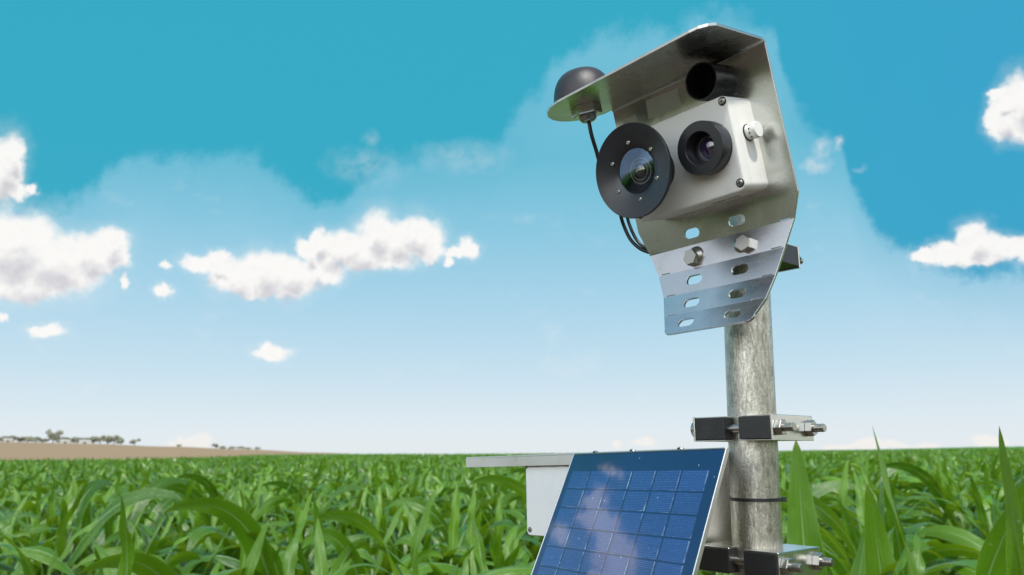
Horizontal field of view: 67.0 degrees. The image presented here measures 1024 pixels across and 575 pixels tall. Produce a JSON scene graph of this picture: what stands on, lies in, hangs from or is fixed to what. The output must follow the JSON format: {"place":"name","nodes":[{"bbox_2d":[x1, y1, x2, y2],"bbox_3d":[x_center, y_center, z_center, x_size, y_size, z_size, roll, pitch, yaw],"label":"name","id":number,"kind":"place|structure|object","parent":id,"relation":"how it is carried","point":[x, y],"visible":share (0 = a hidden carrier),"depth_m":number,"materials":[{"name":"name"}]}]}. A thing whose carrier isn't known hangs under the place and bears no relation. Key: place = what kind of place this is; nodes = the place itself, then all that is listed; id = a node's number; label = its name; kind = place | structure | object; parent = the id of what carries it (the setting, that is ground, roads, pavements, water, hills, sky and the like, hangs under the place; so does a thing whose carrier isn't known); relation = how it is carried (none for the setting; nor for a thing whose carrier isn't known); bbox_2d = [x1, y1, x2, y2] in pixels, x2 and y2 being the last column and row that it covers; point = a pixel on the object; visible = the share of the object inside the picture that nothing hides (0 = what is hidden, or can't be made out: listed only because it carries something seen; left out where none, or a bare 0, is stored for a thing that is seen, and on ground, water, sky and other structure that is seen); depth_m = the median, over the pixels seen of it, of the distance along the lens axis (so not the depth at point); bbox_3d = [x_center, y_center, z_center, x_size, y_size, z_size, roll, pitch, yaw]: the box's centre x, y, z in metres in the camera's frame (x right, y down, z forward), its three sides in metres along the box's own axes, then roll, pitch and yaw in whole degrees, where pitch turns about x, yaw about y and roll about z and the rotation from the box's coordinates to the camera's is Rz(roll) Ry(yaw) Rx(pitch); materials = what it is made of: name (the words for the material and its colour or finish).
{"place":"outdoors","nodes":[
{"label":"outdoors","id":0,"kind":"place"},
{"bbox_2d":[0,442,403,550],"bbox_3d":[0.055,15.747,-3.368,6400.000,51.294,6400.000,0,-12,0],"label":"ground","id":1,"kind":"structure","parent":0,"point":[28,450],"depth_m":311.67,"materials":[{"name":"soil"}]},
{"bbox_2d":[0,510,54,574],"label":"corn plant","id":2,"kind":"object","parent":1,"relation":"on","point":[15,563],"visible":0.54,"depth_m":4.42,"materials":[{"name":"green plant"}]},
{"bbox_2d":[0,484,81,532],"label":"corn plant","id":3,"kind":"object","parent":1,"relation":"on","point":[17,500],"visible":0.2,"depth_m":6.57,"materials":[{"name":"green plant"}]},
{"bbox_2d":[29,476,60,540],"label":"corn plant","id":4,"kind":"object","parent":1,"relation":"on","point":[52,518],"visible":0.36,"depth_m":5.98,"materials":[{"name":"green plant"}]},
{"bbox_2d":[0,479,114,574],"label":"corn plant","id":5,"kind":"object","parent":1,"relation":"on","point":[91,489],"visible":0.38,"depth_m":4.63,"materials":[{"name":"green plant"}]},
{"bbox_2d":[0,481,133,574],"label":"corn plant","id":6,"kind":"object","parent":1,"relation":"on","point":[28,566],"visible":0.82,"depth_m":2.95,"materials":[{"name":"green plant"}]},
{"bbox_2d":[0,488,181,574],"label":"corn plant","id":7,"kind":"object","parent":1,"relation":"on","point":[114,506],"visible":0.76,"depth_m":3.71,"materials":[{"name":"green plant"}]},
{"bbox_2d":[29,500,156,574],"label":"corn plant","id":8,"kind":"object","parent":1,"relation":"on","point":[99,536],"visible":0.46,"depth_m":4.68,"materials":[{"name":"green plant"}]},
{"bbox_2d":[0,526,200,574],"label":"corn plant","id":9,"kind":"object","parent":1,"relation":"on","point":[42,554],"visible":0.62,"depth_m":3.10,"materials":[{"name":"green plant"}]},
{"bbox_2d":[25,477,189,561],"bbox_3d":[-2.503,2.001,4.765,0.516,1.598,1.164,-5,-13,21],"label":"corn plant","id":10,"kind":"object","parent":1,"relation":"on","point":[134,512],"visible":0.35,"depth_m":4.98,"materials":[{"name":"green plant"}]},
{"bbox_2d":[81,519,185,574],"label":"corn plant","id":11,"kind":"object","parent":1,"relation":"on","point":[159,543],"visible":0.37,"depth_m":4.23,"materials":[{"name":"green plant"}]},
{"bbox_2d":[102,511,180,567],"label":"corn plant","id":12,"kind":"object","parent":1,"relation":"on","point":[113,536],"visible":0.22,"depth_m":4.93,"materials":[{"name":"green plant"}]},
{"bbox_2d":[92,496,198,574],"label":"corn plant","id":13,"kind":"object","parent":1,"relation":"on","point":[127,557],"visible":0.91,"depth_m":2.28,"materials":[{"name":"green plant"}]},
{"bbox_2d":[77,552,221,574],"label":"corn plant","id":14,"kind":"object","parent":1,"relation":"on","point":[145,564],"visible":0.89,"depth_m":2.43,"materials":[{"name":"green plant"}]},
{"bbox_2d":[74,529,229,574],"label":"corn plant","id":15,"kind":"object","parent":1,"relation":"on","point":[111,551],"visible":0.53,"depth_m":3.48,"materials":[{"name":"green plant"}]},
{"bbox_2d":[81,519,235,574],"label":"corn plant","id":16,"kind":"object","parent":1,"relation":"on","point":[189,569],"visible":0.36,"depth_m":4.44,"materials":[{"name":"green plant"}]},
{"bbox_2d":[89,479,229,574],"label":"corn plant","id":17,"kind":"object","parent":1,"relation":"on","point":[183,514],"visible":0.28,"depth_m":5.34,"materials":[{"name":"green plant"}]},
{"bbox_2d":[138,493,183,546],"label":"corn plant","id":18,"kind":"object","parent":1,"relation":"on","point":[163,505],"visible":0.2,"depth_m":6.06,"materials":[{"name":"green plant"}]},
{"bbox_2d":[134,516,261,574],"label":"corn plant","id":19,"kind":"object","parent":1,"relation":"on","point":[234,571],"visible":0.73,"depth_m":2.80,"materials":[{"name":"green plant"}]},
{"bbox_2d":[157,523,240,571],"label":"corn plant","id":20,"kind":"object","parent":1,"relation":"on","point":[234,551],"visible":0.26,"depth_m":4.69,"materials":[{"name":"green plant"}]},
{"bbox_2d":[178,516,223,569],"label":"corn plant","id":21,"kind":"object","parent":1,"relation":"on","point":[215,521],"visible":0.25,"depth_m":5.39,"materials":[{"name":"green plant"}]},
{"bbox_2d":[177,474,264,522],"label":"corn plant","id":22,"kind":"object","parent":1,"relation":"on","point":[208,486],"visible":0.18,"depth_m":7.43,"materials":[{"name":"green plant"}]},
{"bbox_2d":[163,483,284,552],"bbox_3d":[-2.123,2.202,5.606,0.512,1.554,1.161,-10,-16,40],"label":"corn plant","id":23,"kind":"object","parent":1,"relation":"on","point":[181,488],"visible":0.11,"depth_m":5.61,"materials":[{"name":"green plant"}]},
{"bbox_2d":[186,488,284,574],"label":"corn plant","id":24,"kind":"object","parent":1,"relation":"on","point":[198,533],"visible":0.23,"depth_m":4.47,"materials":[{"name":"green plant"}]},
{"bbox_2d":[156,493,324,574],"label":"corn plant","id":25,"kind":"object","parent":1,"relation":"on","point":[215,538],"visible":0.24,"depth_m":4.85,"materials":[{"name":"green plant"}]},
{"bbox_2d":[195,478,293,543],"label":"corn plant","id":26,"kind":"object","parent":1,"relation":"on","point":[269,503],"visible":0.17,"depth_m":5.71,"materials":[{"name":"green plant"}]},
{"bbox_2d":[208,503,285,570],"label":"corn plant","id":27,"kind":"object","parent":1,"relation":"on","point":[281,554],"visible":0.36,"depth_m":3.72,"materials":[{"name":"green plant"}]},
{"bbox_2d":[242,520,268,574],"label":"corn plant","id":28,"kind":"object","parent":1,"relation":"on","point":[250,564],"visible":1,"depth_m":2.88,"materials":[{"name":"green plant"}]},
{"bbox_2d":[163,497,390,574],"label":"corn plant","id":29,"kind":"object","parent":1,"relation":"on","point":[241,523],"visible":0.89,"depth_m":2.95,"materials":[{"name":"green plant"}]},
{"bbox_2d":[180,517,390,574],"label":"corn plant","id":30,"kind":"object","parent":1,"relation":"on","point":[231,562],"visible":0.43,"depth_m":4.05,"materials":[{"name":"green plant"}]},
{"bbox_2d":[271,476,313,563],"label":"corn plant","id":31,"kind":"object","parent":1,"relation":"on","point":[297,514],"visible":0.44,"depth_m":5.33,"materials":[{"name":"green plant"}]},
{"bbox_2d":[261,481,355,526],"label":"corn plant","id":32,"kind":"object","parent":1,"relation":"on","point":[292,489],"visible":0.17,"depth_m":7.56,"materials":[{"name":"green plant"}]},
{"bbox_2d":[315,518,328,574],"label":"corn plant","id":33,"kind":"object","parent":1,"relation":"on","point":[321,565],"visible":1,"depth_m":2.34,"materials":[{"name":"green plant"}]},
{"bbox_2d":[286,484,363,526],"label":"corn plant","id":34,"kind":"object","parent":1,"relation":"on","point":[342,489],"visible":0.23,"depth_m":6.54,"materials":[{"name":"green plant"}]},
{"bbox_2d":[294,501,355,574],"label":"corn plant","id":35,"kind":"object","parent":1,"relation":"on","point":[316,513],"visible":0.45,"depth_m":3.45,"materials":[{"name":"green plant"}]},
{"bbox_2d":[269,492,388,572],"bbox_3d":[-1.159,1.902,4.194,0.956,1.544,0.703,4,-13,-19],"label":"corn plant","id":36,"kind":"object","parent":1,"relation":"on","point":[303,517],"visible":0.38,"depth_m":4.28,"materials":[{"name":"green plant"}]},
{"bbox_2d":[287,527,371,574],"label":"corn plant","id":37,"kind":"object","parent":1,"relation":"on","point":[341,562],"visible":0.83,"depth_m":3.48,"materials":[{"name":"green plant"}]},
{"bbox_2d":[328,485,367,571],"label":"corn plant","id":38,"kind":"object","parent":1,"relation":"on","point":[355,530],"visible":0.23,"depth_m":5.98,"materials":[{"name":"green plant"}]},
{"bbox_2d":[301,501,429,574],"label":"corn plant","id":39,"kind":"object","parent":1,"relation":"on","point":[339,541],"visible":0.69,"depth_m":3.61,"materials":[{"name":"green plant"}]},
{"bbox_2d":[325,486,422,561],"bbox_3d":[-1.101,2.294,5.907,1.127,1.494,0.788,-11,-16,42],"label":"corn plant","id":40,"kind":"object","parent":1,"relation":"on","point":[372,502],"visible":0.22,"depth_m":6.14,"materials":[{"name":"green plant"}]},
{"bbox_2d":[327,528,442,574],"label":"corn plant","id":41,"kind":"object","parent":1,"relation":"on","point":[423,556],"visible":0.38,"depth_m":3.87,"materials":[{"name":"green plant"}]},
{"bbox_2d":[369,486,421,574],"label":"corn plant","id":42,"kind":"object","parent":1,"relation":"on","point":[379,522],"visible":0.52,"depth_m":4.76,"materials":[{"name":"green plant"}]},
{"bbox_2d":[367,461,426,540],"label":"corn plant","id":43,"kind":"object","parent":1,"relation":"on","point":[393,492],"visible":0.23,"depth_m":6.44,"materials":[{"name":"green plant"}]},
{"bbox_2d":[389,507,407,574],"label":"corn plant","id":44,"kind":"object","parent":1,"relation":"on","point":[402,531],"visible":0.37,"depth_m":4.98,"materials":[{"name":"green plant"}]},
{"bbox_2d":[315,510,489,574],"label":"corn plant","id":45,"kind":"object","parent":1,"relation":"on","point":[360,522],"visible":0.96,"depth_m":2.98,"materials":[{"name":"green plant"}]},
{"bbox_2d":[386,496,426,554],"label":"corn plant","id":46,"kind":"object","parent":1,"relation":"on","point":[405,520],"visible":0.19,"depth_m":5.19,"materials":[{"name":"green plant"}]},
{"bbox_2d":[405,500,470,574],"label":"corn plant","id":47,"kind":"object","parent":1,"relation":"on","point":[447,556],"visible":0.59,"depth_m":4.01,"materials":[{"name":"green plant"}]},
{"bbox_2d":[360,489,532,574],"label":"corn plant","id":48,"kind":"object","parent":1,"relation":"on","point":[418,534],"visible":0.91,"depth_m":2.62,"materials":[{"name":"green plant"}]},
{"bbox_2d":[426,548,468,574],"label":"corn plant","id":49,"kind":"object","parent":1,"relation":"on","point":[463,571],"visible":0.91,"depth_m":3.05,"materials":[{"name":"green plant"}]},
{"bbox_2d":[432,480,467,574],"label":"corn plant","id":50,"kind":"object","parent":1,"relation":"on","point":[456,537],"visible":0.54,"depth_m":4.19,"materials":[{"name":"green plant"}]},
{"bbox_2d":[425,474,495,541],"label":"corn plant","id":51,"kind":"object","parent":1,"relation":"on","point":[463,521],"visible":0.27,"depth_m":5.97,"materials":[{"name":"green plant"}]},
{"bbox_2d":[382,486,540,569],"bbox_3d":[-0.224,1.976,4.623,1.154,1.571,0.475,-6,-13,25],"label":"corn plant","id":52,"kind":"object","parent":1,"relation":"on","point":[435,515],"visible":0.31,"depth_m":4.68,"materials":[{"name":"green plant"}]},
{"bbox_2d":[430,484,495,574],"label":"corn plant","id":53,"kind":"object","parent":1,"relation":"on","point":[471,511],"visible":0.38,"depth_m":4.34,"materials":[{"name":"green plant"}]},
{"bbox_2d":[404,505,534,574],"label":"corn plant","id":54,"kind":"object","parent":1,"relation":"on","point":[524,555],"visible":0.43,"depth_m":3.48,"materials":[{"name":"green plant"}]},
{"bbox_2d":[428,474,514,569],"bbox_3d":[-0.133,1.942,4.650,0.746,1.650,1.031,6,-13,-25],"label":"corn plant","id":55,"kind":"object","parent":1,"relation":"on","point":[486,538],"visible":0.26,"depth_m":4.67,"materials":[{"name":"green plant"}]},
{"bbox_2d":[432,478,523,540],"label":"corn plant","id":56,"kind":"object","parent":1,"relation":"on","point":[507,499],"visible":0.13,"depth_m":6.08,"materials":[{"name":"green plant"}]},
{"bbox_2d":[437,486,531,551],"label":"corn plant","id":57,"kind":"object","parent":1,"relation":"on","point":[466,490],"visible":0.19,"depth_m":5.31,"materials":[{"name":"green plant"}]},
{"bbox_2d":[460,475,526,567],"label":"corn plant","id":58,"kind":"object","parent":1,"relation":"on","point":[514,485],"visible":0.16,"depth_m":4.22,"materials":[{"name":"green plant"}]},
{"bbox_2d":[469,513,524,574],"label":"corn plant","id":59,"kind":"object","parent":1,"relation":"on","point":[478,561],"visible":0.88,"depth_m":3.31,"materials":[{"name":"green plant"}]},
{"bbox_2d":[494,491,525,546],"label":"corn plant","id":60,"kind":"object","parent":1,"relation":"on","point":[498,529],"visible":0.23,"depth_m":4.96,"materials":[{"name":"green plant"}]},
{"bbox_2d":[0,446,1023,543],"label":"cornfield","id":61,"kind":"structure","parent":1,"relation":"on","point":[253,473],"depth_m":14.69,"materials":[{"name":"green plant"}]},
{"bbox_2d":[493,525,535,574],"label":"corn plant","id":62,"kind":"object","parent":1,"relation":"on","point":[500,555],"visible":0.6,"depth_m":3.33,"materials":[{"name":"green plant"}]},
{"bbox_2d":[524,512,543,563],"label":"corn plant","id":63,"kind":"object","parent":1,"relation":"on","point":[534,550],"visible":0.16,"depth_m":5.11,"materials":[{"name":"green plant"}]},
{"bbox_2d":[724,214,782,574],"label":"steel pole","id":64,"kind":"object","parent":1,"relation":"on","point":[750,390],"visible":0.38,"depth_m":0.80,"materials":[{"name":"silver metal"}]},
{"bbox_2d":[466,449,731,544],"bbox_3d":[0.105,0.257,0.946,0.092,0.106,0.415,10,-17,-39],"label":"mounting bracket","id":65,"kind":"object","parent":64,"relation":"attached to","point":[719,532],"visible":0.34,"depth_m":0.88,"materials":[{"name":"metal"}]},
{"bbox_2d":[526,466,568,535],"bbox_3d":[0.123,0.256,0.927,0.084,0.084,0.229,10,-17,-39],"label":"junction box","id":66,"kind":"object","parent":65,"relation":"attached to","point":[544,484],"visible":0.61,"depth_m":0.96,"materials":[{"name":"white plastic"}]},
{"bbox_2d":[531,447,729,574],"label":"solar panel","id":67,"kind":"object","parent":65,"relation":"attached to","point":[635,512],"visible":1,"depth_m":0.77,"materials":[{"name":"glass"}]},
{"bbox_2d":[547,22,798,334],"bbox_3d":[0.159,-0.087,0.808,0.110,0.272,0.253,-8,-5,-42],"label":"mounting bracket","id":68,"kind":"object","parent":64,"relation":"attached to","point":[648,88],"visible":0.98,"depth_m":0.79,"materials":[{"name":"silver metal"}]},
{"bbox_2d":[554,66,604,123],"bbox_3d":[0.081,-0.216,0.875,0.070,0.061,0.070,-8,-5,-42],"label":"dome antenna","id":69,"kind":"object","parent":68,"relation":"on","point":[571,81],"visible":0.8,"depth_m":0.86,"materials":[{"name":"black plastic"}]},
{"bbox_2d":[587,122,660,253],"bbox_3d":[0.139,-0.109,0.909,0.137,0.140,0.068,4,-13,-19],"label":"antenna cable","id":70,"kind":"object","parent":69,"relation":"hanging from","point":[629,237],"visible":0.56,"depth_m":0.92,"materials":[{"name":"black rubber"}]},
{"bbox_2d":[596,96,767,221],"bbox_3d":[0.174,-0.130,0.801,0.084,0.098,0.162,-8,-5,-42],"label":"sensor housing","id":71,"kind":"object","parent":68,"relation":"attached to","point":[705,155],"visible":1,"depth_m":0.78,"materials":[{"name":"metal"}]},
{"bbox_2d":[685,62,735,101],"bbox_3d":[0.204,-0.210,0.792,0.035,0.038,0.038,-8,-5,-42],"label":"tube sensor","id":72,"kind":"object","parent":68,"relation":"attached to","point":[706,81],"visible":0.97,"depth_m":0.79,"materials":[{"name":"black paint"}]},
{"bbox_2d":[691,235,802,271],"bbox_3d":[0.261,-0.033,0.857,0.120,0.025,0.077,10,-16,-39],"label":"pole clamp","id":73,"kind":"object","parent":64,"relation":"attached to","point":[792,259],"visible":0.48,"depth_m":0.84,"materials":[{"name":"black metal"}]},
{"bbox_2d":[729,496,786,501],"bbox_3d":[0.254,0.219,0.801,0.057,0.005,0.053,-4,-13,17],"label":"cable tie","id":74,"kind":"object","parent":64,"relation":"attached to","point":[783,499],"visible":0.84,"depth_m":0.78,"materials":[{"name":"black plastic"}]},
{"bbox_2d":[690,414,826,441],"bbox_3d":[0.257,0.148,0.812,0.077,0.025,0.120,10,-16,-39],"label":"pole clamp","id":75,"kind":"object","parent":64,"relation":"attached to","point":[773,427],"visible":0.98,"depth_m":0.79,"materials":[{"name":"black metal"}]},
{"bbox_2d":[698,543,834,574],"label":"pole clamp","id":76,"kind":"object","parent":64,"relation":"attached to","point":[788,559],"visible":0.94,"depth_m":0.76,"materials":[{"name":"black metal"}]},
{"bbox_2d":[787,441,826,574],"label":"corn plant","id":77,"kind":"object","parent":1,"relation":"on","point":[802,526],"visible":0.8,"depth_m":1.76,"materials":[{"name":"green plant"}]},
{"bbox_2d":[728,531,913,574],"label":"corn plant","id":78,"kind":"object","parent":1,"relation":"on","point":[842,567],"visible":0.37,"depth_m":2.48,"materials":[{"name":"green plant"}]},
{"bbox_2d":[783,481,864,543],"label":"corn plant","id":79,"kind":"object","parent":1,"relation":"on","point":[820,490],"visible":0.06,"depth_m":5.28,"materials":[{"name":"green plant"}]},
{"bbox_2d":[837,500,860,552],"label":"corn plant","id":80,"kind":"object","parent":1,"relation":"on","point":[854,534],"visible":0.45,"depth_m":3.00,"materials":[{"name":"green plant"}]},
{"bbox_2d":[782,499,930,568],"bbox_3d":[1.684,1.774,3.634,1.125,1.542,0.436,-2,-12,8],"label":"corn plant","id":81,"kind":"object","parent":1,"relation":"on","point":[828,544],"visible":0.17,"depth_m":3.63,"materials":[{"name":"green plant"}]},
{"bbox_2d":[850,529,864,574],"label":"corn plant","id":82,"kind":"object","parent":1,"relation":"on","point":[858,567],"visible":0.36,"depth_m":1.91,"materials":[{"name":"green plant"}]},
{"bbox_2d":[821,475,913,537],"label":"corn plant","id":83,"kind":"object","parent":1,"relation":"on","point":[861,484],"visible":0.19,"depth_m":5.62,"materials":[{"name":"green plant"}]},
{"bbox_2d":[780,487,975,574],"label":"corn plant","id":84,"kind":"object","parent":1,"relation":"on","point":[839,548],"visible":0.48,"depth_m":2.74,"materials":[{"name":"green plant"}]},
{"bbox_2d":[833,460,922,563],"bbox_3d":[2.014,1.889,4.561,1.052,1.701,0.782,1,-12,-6],"label":"corn plant","id":85,"kind":"object","parent":1,"relation":"on","point":[842,492],"visible":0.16,"depth_m":4.66,"materials":[{"name":"green plant"}]},
{"bbox_2d":[864,484,896,574],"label":"corn plant","id":86,"kind":"object","parent":1,"relation":"on","point":[879,558],"visible":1,"depth_m":1.55,"materials":[{"name":"green plant"}]},
{"bbox_2d":[864,483,897,574],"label":"corn plant","id":87,"kind":"object","parent":1,"relation":"on","point":[891,567],"visible":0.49,"depth_m":1.76,"materials":[{"name":"green plant"}]},
{"bbox_2d":[786,473,976,574],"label":"corn plant","id":88,"kind":"object","parent":1,"relation":"on","point":[826,514],"visible":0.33,"depth_m":3.29,"materials":[{"name":"green plant"}]},
{"bbox_2d":[834,475,947,574],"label":"corn plant","id":89,"kind":"object","parent":1,"relation":"on","point":[908,503],"visible":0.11,"depth_m":6.15,"materials":[{"name":"green plant"}]},
{"bbox_2d":[854,482,938,574],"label":"corn plant","id":90,"kind":"object","parent":1,"relation":"on","point":[860,506],"visible":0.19,"depth_m":4.12,"materials":[{"name":"green plant"}]},
{"bbox_2d":[882,482,924,574],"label":"corn plant","id":91,"kind":"object","parent":1,"relation":"on","point":[898,546],"visible":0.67,"depth_m":2.80,"materials":[{"name":"green plant"}]},
{"bbox_2d":[877,462,1002,574],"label":"corn plant","id":92,"kind":"object","parent":1,"relation":"on","point":[932,485],"visible":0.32,"depth_m":5.99,"materials":[{"name":"green plant"}]},
{"bbox_2d":[872,426,1023,574],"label":"corn plant","id":93,"kind":"object","parent":1,"relation":"on","point":[991,560],"visible":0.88,"depth_m":1.55,"materials":[{"name":"green plant"}]},
{"bbox_2d":[914,525,983,550],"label":"corn plant","id":94,"kind":"object","parent":1,"relation":"on","point":[954,535],"visible":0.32,"depth_m":3.94,"materials":[{"name":"green plant"}]},
{"bbox_2d":[896,463,1003,529],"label":"corn plant","id":95,"kind":"object","parent":1,"relation":"on","point":[948,486],"visible":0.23,"depth_m":6.59,"materials":[{"name":"green plant"}]},
{"bbox_2d":[915,474,1003,540],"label":"corn plant","id":96,"kind":"object","parent":1,"relation":"on","point":[983,509],"visible":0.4,"depth_m":4.60,"materials":[{"name":"green plant"}]},
{"bbox_2d":[923,482,1001,559],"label":"corn plant","id":97,"kind":"object","parent":1,"relation":"on","point":[994,515],"visible":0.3,"depth_m":4.29,"materials":[{"name":"green plant"}]},
{"bbox_2d":[916,469,1023,574],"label":"corn plant","id":98,"kind":"object","parent":1,"relation":"on","point":[1017,480],"visible":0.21,"depth_m":5.57,"materials":[{"name":"green plant"}]},
{"bbox_2d":[943,463,999,539],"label":"corn plant","id":99,"kind":"object","parent":1,"relation":"on","point":[985,491],"visible":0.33,"depth_m":5.55,"materials":[{"name":"green plant"}]},
{"bbox_2d":[922,518,1023,574],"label":"corn plant","id":100,"kind":"object","parent":1,"relation":"on","point":[946,550],"visible":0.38,"depth_m":3.41,"materials":[{"name":"green plant"}]},
{"bbox_2d":[999,427,1023,574],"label":"corn plant","id":101,"kind":"object","parent":1,"relation":"on","point":[1014,548],"visible":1,"depth_m":1.34,"materials":[{"name":"green plant"}]},
{"bbox_2d":[0,0,1023,453],"label":"sky","id":102,"kind":"structure","parent":0,"point":[318,226],"materials":[{"name":"blue"}]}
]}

